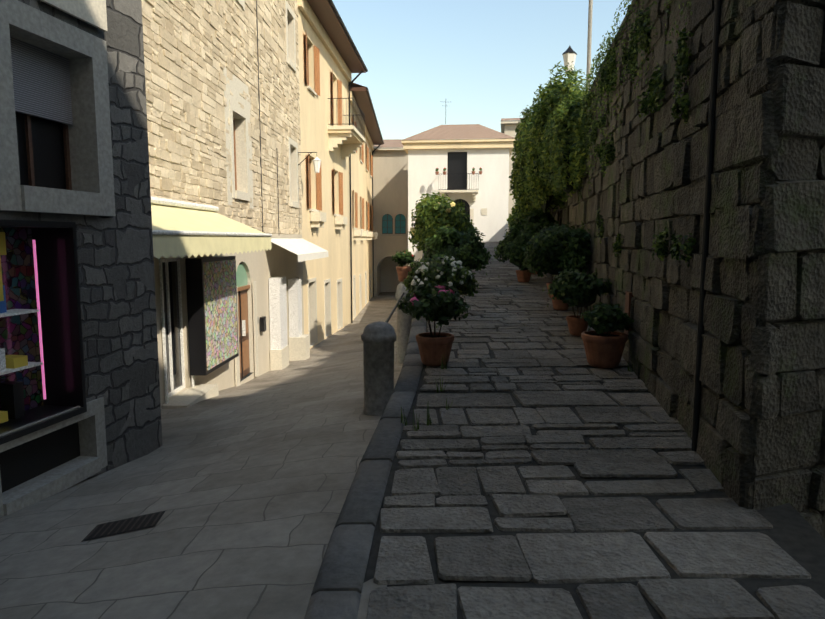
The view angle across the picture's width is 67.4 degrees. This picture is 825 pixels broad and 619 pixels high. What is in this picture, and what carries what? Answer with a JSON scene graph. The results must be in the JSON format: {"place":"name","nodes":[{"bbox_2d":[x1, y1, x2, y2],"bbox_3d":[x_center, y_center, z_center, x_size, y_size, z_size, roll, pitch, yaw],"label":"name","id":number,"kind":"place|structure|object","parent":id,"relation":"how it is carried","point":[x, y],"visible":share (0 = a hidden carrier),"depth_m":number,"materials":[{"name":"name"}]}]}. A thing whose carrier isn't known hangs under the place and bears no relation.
{"place":"outdoors","nodes":[
{"label":"outdoors","id":0,"kind":"place"},
{"bbox_2d":[0,292,402,618],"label":"street paving","id":1,"kind":"structure","parent":0,"point":[246,486],"depth_m":4.19,"materials":[{"name":"grey stone"}]},
{"bbox_2d":[0,0,161,516],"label":"dark stone building","id":2,"kind":"structure","parent":1,"relation":"on","point":[79,385],"depth_m":5.52,"materials":[{"name":"black stone"}]},
{"bbox_2d":[81,511,164,541],"bbox_3d":[-1.872,1.409,4.035,0.440,0.097,0.300,-1,7,-9],"label":"drain grate","id":3,"kind":"object","parent":1,"relation":"on","point":[125,525],"visible":1,"depth_m":4.02,"materials":[{"name":"black metal"}]},
{"bbox_2d":[141,0,328,408],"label":"stone building","id":4,"kind":"structure","parent":1,"relation":"on","point":[233,250],"depth_m":11.85,"materials":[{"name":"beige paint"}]},
{"bbox_2d":[298,0,367,348],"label":"cream house","id":5,"kind":"structure","parent":1,"relation":"on","point":[330,60],"depth_m":23.23,"materials":[{"name":"paint"}]},
{"bbox_2d":[348,82,383,319],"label":"cream house","id":6,"kind":"structure","parent":1,"relation":"on","point":[364,234],"depth_m":35.18,"materials":[{"name":"paint"}]},
{"bbox_2d":[361,321,396,415],"bbox_3d":[-0.350,0.611,6.445,0.370,0.987,0.374,0,7,-1],"label":"stone bollard","id":7,"kind":"object","parent":1,"relation":"on","point":[378,339],"visible":0.81,"depth_m":6.32,"materials":[{"name":"grey stone"}]},
{"bbox_2d":[372,139,407,295],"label":"arch building","id":8,"kind":"structure","parent":1,"relation":"on","point":[390,192],"depth_m":44.84,"materials":[{"name":"grey paint"}]},
{"bbox_2d":[395,282,411,363],"bbox_3d":[-0.167,0.285,12.707,0.368,1.737,0.375,0,7,-1],"label":"stone bollard","id":9,"kind":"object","parent":1,"relation":"on","point":[404,320],"visible":0.5,"depth_m":12.58,"materials":[{"name":"grey stone"}]},
{"bbox_2d":[385,292,403,322],"bbox_3d":[-0.255,-0.050,9.493,0.036,0.157,6.008,0,7,1],"label":"iron handrail","id":10,"kind":"object","parent":9,"relation":"attached to","point":[391,313],"visible":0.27,"depth_m":8.78,"materials":[{"name":"black metal"}]},
{"bbox_2d":[396,266,412,281],"bbox_3d":[-0.162,-0.724,12.590,0.350,0.300,0.350,0,7,-1],"label":"flower pot","id":11,"kind":"object","parent":9,"relation":"on","point":[402,272],"visible":0.75,"depth_m":12.46,"materials":[{"name":"orange ceramic"}]},
{"bbox_2d":[392,249,414,265],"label":"plant on pillar","id":12,"kind":"object","parent":11,"relation":"in","point":[406,256],"visible":1,"depth_m":12.51,"materials":[{"name":"green plant"}]},
{"bbox_2d":[401,119,515,265],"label":"white house","id":13,"kind":"structure","parent":1,"relation":"on","point":[467,165],"depth_m":37.51,"materials":[{"name":"paint"}]},
{"bbox_2d":[332,0,630,139],"label":"sky","id":14,"kind":"structure","parent":0,"point":[428,63],"materials":[{"name":"blue"}]},
{"bbox_2d":[501,118,523,230],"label":"beige building","id":15,"kind":"structure","parent":0,"point":[508,127],"depth_m":49.08,"materials":[{"name":"paint"}]},
{"bbox_2d":[364,242,824,618],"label":"stone-paved path","id":16,"kind":"structure","parent":0,"point":[541,468],"depth_m":3.68,"materials":[{"name":"stone"}]},
{"bbox_2d":[397,280,470,365],"bbox_3d":[0.228,0.146,7.054,0.752,0.972,0.772,-3,7,-26],"label":"potted flowering plant","id":17,"kind":"object","parent":16,"relation":"on","point":[439,302],"visible":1,"depth_m":6.91,"materials":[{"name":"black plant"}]},
{"bbox_2d":[402,253,478,297],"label":"hydrangea bush","id":18,"kind":"object","parent":16,"relation":"on","point":[443,268],"visible":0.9,"depth_m":10.20,"materials":[{"name":"green plant"}]},
{"bbox_2d":[408,192,472,251],"bbox_3d":[0.724,-2.509,17.765,2.018,1.800,1.951,3,7,28],"label":"bush","id":19,"kind":"object","parent":16,"relation":"on","point":[437,213],"visible":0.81,"depth_m":17.32,"materials":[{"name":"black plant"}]},
{"bbox_2d":[421,226,491,271],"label":"dark bush","id":20,"kind":"object","parent":16,"relation":"on","point":[469,252],"visible":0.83,"depth_m":13.59,"materials":[{"name":"green plant"}]},
{"bbox_2d":[493,224,539,281],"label":"potted bush","id":21,"kind":"object","parent":16,"relation":"on","point":[512,246],"visible":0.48,"depth_m":15.30,"materials":[{"name":"green plant"}]},
{"bbox_2d":[401,272,632,430],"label":"grass tufts","id":22,"kind":"object","parent":16,"relation":"on","point":[429,422],"visible":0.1,"depth_m":5.15,"materials":[{"name":"green plant"}]},
{"bbox_2d":[510,206,560,273],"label":"potted bush","id":23,"kind":"object","parent":16,"relation":"on","point":[543,220],"visible":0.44,"depth_m":17.20,"materials":[{"name":"green plant"}]},
{"bbox_2d":[531,223,575,297],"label":"potted bush","id":24,"kind":"object","parent":16,"relation":"on","point":[544,230],"visible":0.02,"depth_m":12.37,"materials":[{"name":"green plant"}]},
{"bbox_2d":[522,224,591,309],"bbox_3d":[2.674,-0.745,10.966,1.225,1.524,1.346,6,9,40],"label":"potted bush","id":25,"kind":"object","parent":16,"relation":"on","point":[557,251],"visible":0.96,"depth_m":10.58,"materials":[{"name":"green plant"}]},
{"bbox_2d":[547,268,611,335],"bbox_3d":[2.305,-0.114,8.794,0.940,0.953,0.956,-5,8,-36],"label":"potted bush","id":26,"kind":"object","parent":16,"relation":"on","point":[575,288],"visible":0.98,"depth_m":8.54,"materials":[{"name":"green plant"}]},
{"bbox_2d":[581,302,633,367],"bbox_3d":[2.173,0.284,7.006,0.623,0.717,0.522,-4,8,-32],"label":"potted bush","id":27,"kind":"object","parent":16,"relation":"on","point":[604,341],"visible":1,"depth_m":6.86,"materials":[{"name":"ceramic"}]},
{"bbox_2d":[549,0,824,538],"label":"retaining wall","id":28,"kind":"structure","parent":16,"relation":"on","point":[761,439],"depth_m":3.88,"materials":[{"name":"stone"}]},
{"bbox_2d":[507,213,512,230],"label":"tall shrub","id":29,"kind":"object","parent":28,"relation":"attached to","point":[509,220],"depth_m":34.68,"materials":[{"name":"green plant"}]},
{"bbox_2d":[511,203,517,235],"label":"tall shrub","id":30,"kind":"object","parent":28,"relation":"attached to","point":[514,216],"visible":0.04,"depth_m":32.40,"materials":[{"name":"green plant"}]},
{"bbox_2d":[513,196,518,218],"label":"tall shrub","id":31,"kind":"object","parent":28,"relation":"attached to","point":[516,212],"depth_m":29.13,"materials":[{"name":"green plant"}]},
{"bbox_2d":[508,149,557,215],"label":"ivy","id":32,"kind":"object","parent":28,"relation":"attached to","point":[513,176],"depth_m":20.40,"materials":[{"name":"green plant"}]},
{"bbox_2d":[511,76,564,215],"bbox_3d":[3.594,-4.356,16.678,1.705,3.694,3.907,0,7,-1],"label":"ivy","id":33,"kind":"object","parent":28,"relation":"attached to","point":[529,191],"visible":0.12,"depth_m":16.62,"materials":[{"name":"green plant"}]},
{"bbox_2d":[525,61,585,194],"bbox_3d":[3.385,-4.180,14.217,1.375,2.952,3.266,0,7,-1],"label":"ivy","id":34,"kind":"object","parent":28,"relation":"attached to","point":[554,96],"visible":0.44,"depth_m":14.12,"materials":[{"name":"green plant"}]},
{"bbox_2d":[540,86,588,201],"bbox_3d":[3.200,-3.370,12.555,1.078,2.215,2.640,0,7,-1],"label":"ivy","id":35,"kind":"object","parent":28,"relation":"attached to","point":[564,155],"visible":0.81,"depth_m":12.04,"materials":[{"name":"green plant"}]},
{"bbox_2d":[562,45,576,74],"bbox_3d":[4.048,-5.634,16.053,0.408,2.372,0.353,0,7,-1],"label":"street lamp","id":36,"kind":"object","parent":28,"relation":"on","point":[569,54],"visible":0.58,"depth_m":15.86,"materials":[{"name":"white glass"}]},
{"bbox_2d":[586,0,592,89],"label":"tall pole","id":37,"kind":"object","parent":28,"relation":"on","point":[589,40],"depth_m":11.83,"materials":[{"name":"grey metal"}]},
{"bbox_2d":[576,32,611,198],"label":"creeper wall","id":38,"kind":"structure","parent":28,"relation":"attached to","point":[599,59],"depth_m":10.10,"materials":[{"name":"green plant"}]},
{"bbox_2d":[580,7,696,279],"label":"wall plant tufts","id":39,"kind":"object","parent":28,"relation":"attached to","point":[656,94],"visible":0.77,"depth_m":6.33,"materials":[{"name":"green plant"}]},
{"bbox_2d":[600,0,692,132],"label":"creeper wall","id":40,"kind":"structure","parent":28,"relation":"attached to","point":[613,38],"depth_m":7.31,"materials":[{"name":"green plant"}]},
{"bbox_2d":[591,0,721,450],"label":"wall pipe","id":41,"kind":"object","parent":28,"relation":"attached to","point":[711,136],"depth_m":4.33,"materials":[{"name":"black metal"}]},
{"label":"ramp retaining wall","id":42,"kind":"object","parent":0,"visible":0},
{"bbox_2d":[304,253,427,618],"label":"ramp kerb","id":43,"kind":"structure","parent":42,"relation":"on","point":[337,588],"depth_m":3.59,"materials":[{"name":"stone"}]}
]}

